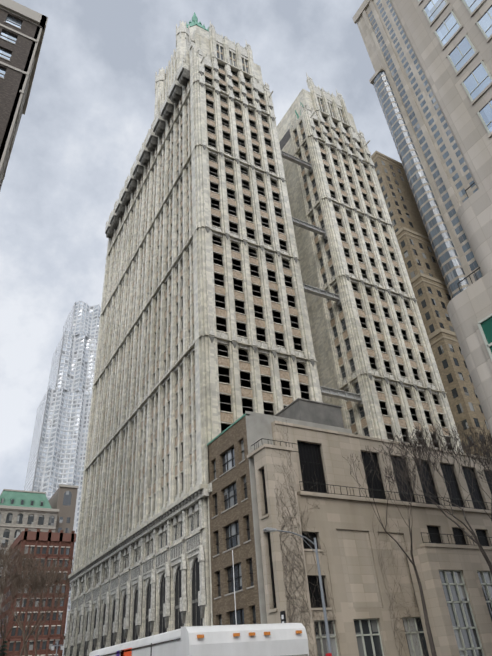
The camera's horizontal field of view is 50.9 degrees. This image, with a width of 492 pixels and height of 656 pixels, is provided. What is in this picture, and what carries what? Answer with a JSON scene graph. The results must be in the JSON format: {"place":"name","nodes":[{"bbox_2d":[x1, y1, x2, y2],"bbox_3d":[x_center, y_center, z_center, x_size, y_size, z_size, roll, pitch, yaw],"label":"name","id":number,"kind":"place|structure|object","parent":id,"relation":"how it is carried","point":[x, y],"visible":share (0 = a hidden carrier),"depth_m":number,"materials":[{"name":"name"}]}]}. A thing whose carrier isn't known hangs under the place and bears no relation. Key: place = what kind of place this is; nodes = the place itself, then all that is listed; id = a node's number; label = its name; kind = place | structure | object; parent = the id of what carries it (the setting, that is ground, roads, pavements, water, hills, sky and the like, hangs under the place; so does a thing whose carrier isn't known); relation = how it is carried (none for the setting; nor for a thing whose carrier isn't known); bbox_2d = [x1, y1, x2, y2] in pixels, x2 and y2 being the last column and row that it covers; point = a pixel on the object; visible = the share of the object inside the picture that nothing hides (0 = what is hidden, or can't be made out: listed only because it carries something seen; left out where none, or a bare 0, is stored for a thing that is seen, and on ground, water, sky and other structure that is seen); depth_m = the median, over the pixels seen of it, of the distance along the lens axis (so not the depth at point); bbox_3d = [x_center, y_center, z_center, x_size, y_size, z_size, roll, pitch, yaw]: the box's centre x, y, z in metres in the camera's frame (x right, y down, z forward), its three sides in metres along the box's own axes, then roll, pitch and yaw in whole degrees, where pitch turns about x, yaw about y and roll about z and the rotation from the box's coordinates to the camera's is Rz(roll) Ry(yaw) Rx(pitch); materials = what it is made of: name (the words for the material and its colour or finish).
{"place":"outdoors","nodes":[
{"label":"outdoors","id":0,"kind":"place"},
{"bbox_2d":[0,528,75,655],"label":"red brick building","id":1,"kind":"structure","parent":0,"point":[50,545],"depth_m":182.87,"materials":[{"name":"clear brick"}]},
{"bbox_2d":[24,301,100,655],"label":"skyscraper","id":2,"kind":"structure","parent":0,"point":[58,449],"depth_m":376.41,"materials":[{"name":"silver metal"}]},
{"bbox_2d":[0,0,401,494],"label":"sky","id":3,"kind":"structure","parent":0,"point":[87,119],"materials":[{"name":"grey"}]},
{"bbox_2d":[371,151,491,456],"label":"skyscraper","id":4,"kind":"structure","parent":0,"point":[430,290],"depth_m":128.37,"materials":[{"name":"brown brick"}]},
{"bbox_3d":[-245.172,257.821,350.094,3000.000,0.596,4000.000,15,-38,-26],"label":"ground","id":5,"kind":"structure","parent":0,"visible":0},
{"bbox_2d":[0,639,7,655],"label":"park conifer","id":6,"kind":"object","parent":5,"relation":"on","point":[3,653],"visible":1,"depth_m":94.27,"materials":[{"name":"green plant"}]},
{"bbox_2d":[0,540,36,595],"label":"park tree","id":7,"kind":"object","parent":5,"relation":"on","point":[2,557],"visible":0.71,"depth_m":120.48,"materials":[{"name":"brown plant"}]},
{"bbox_2d":[0,545,39,654],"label":"park tree","id":8,"kind":"object","parent":5,"relation":"on","point":[26,560],"visible":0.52,"depth_m":119.80,"materials":[{"name":"brown plant"}]},
{"bbox_2d":[0,0,47,189],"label":"dark brick building","id":9,"kind":"structure","parent":5,"relation":"on","point":[22,29],"depth_m":66.25,"materials":[{"name":"brown brick"}]},
{"bbox_2d":[0,568,47,631],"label":"park tree","id":10,"kind":"object","parent":5,"relation":"on","point":[16,594],"visible":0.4,"depth_m":126.21,"materials":[{"name":"brown plant"}]},
{"bbox_2d":[0,547,61,652],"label":"park tree","id":11,"kind":"object","parent":5,"relation":"on","point":[15,577],"visible":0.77,"depth_m":101.86,"materials":[{"name":"brown plant"}]},
{"bbox_2d":[0,484,78,606],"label":"building","id":12,"kind":"structure","parent":5,"relation":"on","point":[22,510],"depth_m":221.54,"materials":[{"name":"beige stone"}]},
{"bbox_2d":[19,563,70,655],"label":"park tree","id":13,"kind":"object","parent":5,"relation":"on","point":[38,634],"visible":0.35,"depth_m":124.13,"materials":[{"name":"brown plant"}]},
{"bbox_2d":[20,555,71,655],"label":"park tree","id":14,"kind":"object","parent":5,"relation":"on","point":[34,628],"visible":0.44,"depth_m":113.71,"materials":[{"name":"brown plant"}]},
{"bbox_2d":[39,559,73,638],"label":"park tree","id":15,"kind":"object","parent":5,"relation":"on","point":[67,580],"visible":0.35,"depth_m":114.48,"materials":[{"name":"brown plant"}]},
{"bbox_2d":[64,12,460,655],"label":"terracotta tower","id":16,"kind":"structure","parent":5,"relation":"on","point":[254,260],"depth_m":86.41,"materials":[{"name":"stone"}]},
{"bbox_2d":[207,398,351,625],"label":"brown loft building","id":17,"kind":"structure","parent":5,"relation":"on","point":[238,591],"depth_m":50.96,"materials":[{"name":"brick"}]},
{"bbox_2d":[247,421,491,655],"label":"building","id":18,"kind":"structure","parent":5,"relation":"on","point":[453,570],"depth_m":48.60,"materials":[{"name":"beige stone"}]},
{"bbox_2d":[269,414,427,655],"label":"wall vines","id":19,"kind":"object","parent":18,"relation":"attached to","point":[282,543],"depth_m":44.44,"materials":[{"name":"brown plant"}]},
{"bbox_2d":[353,0,482,298],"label":"bay window tower","id":20,"kind":"structure","parent":5,"relation":"on","point":[440,178],"depth_m":149.64,"materials":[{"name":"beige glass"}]},
{"bbox_2d":[389,0,491,435],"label":"limestone tower","id":21,"kind":"structure","parent":5,"relation":"on","point":[450,41],"depth_m":34.72,"materials":[{"name":"beige stone"}]},
{"bbox_2d":[476,446,491,490],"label":"plaza tree","id":22,"kind":"object","parent":5,"relation":"on","point":[481,473],"visible":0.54,"depth_m":55.50,"materials":[{"name":"brown plant"}]},
{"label":"road","id":23,"kind":"structure","parent":0,"visible":0},
{"bbox_2d":[1,558,56,655],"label":"park tree","id":24,"kind":"object","parent":23,"relation":"on","point":[37,582],"visible":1,"depth_m":100.03,"materials":[{"name":"brown plant"}]},
{"bbox_2d":[51,640,63,655],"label":"camera pole","id":25,"kind":"object","parent":23,"relation":"on","point":[57,645],"visible":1,"depth_m":50.63,"materials":[{"name":"silver metal"}]},
{"bbox_2d":[87,623,308,655],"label":"truck","id":26,"kind":"object","parent":23,"relation":"on","point":[281,639],"visible":1,"depth_m":9.38,"materials":[{"name":"white metal"}]},
{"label":"pavement","id":27,"kind":"structure","parent":0,"visible":0},
{"bbox_2d":[263,527,332,655],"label":"street lamp","id":28,"kind":"object","parent":27,"relation":"on","point":[269,529],"visible":1,"depth_m":30.04,"materials":[{"name":"silver metal"}]},
{"bbox_2d":[342,443,436,655],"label":"plaza tree","id":29,"kind":"object","parent":27,"relation":"on","point":[431,641],"visible":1,"depth_m":44.44,"materials":[{"name":"brown plant"}]},
{"bbox_2d":[373,420,491,574],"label":"plaza tree","id":30,"kind":"object","parent":27,"relation":"on","point":[420,462],"visible":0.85,"depth_m":54.26,"materials":[{"name":"brown plant"}]},
{"bbox_2d":[435,421,491,520],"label":"plaza tree","id":31,"kind":"object","parent":27,"relation":"on","point":[468,451],"visible":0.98,"depth_m":45.98,"materials":[{"name":"brown plant"}]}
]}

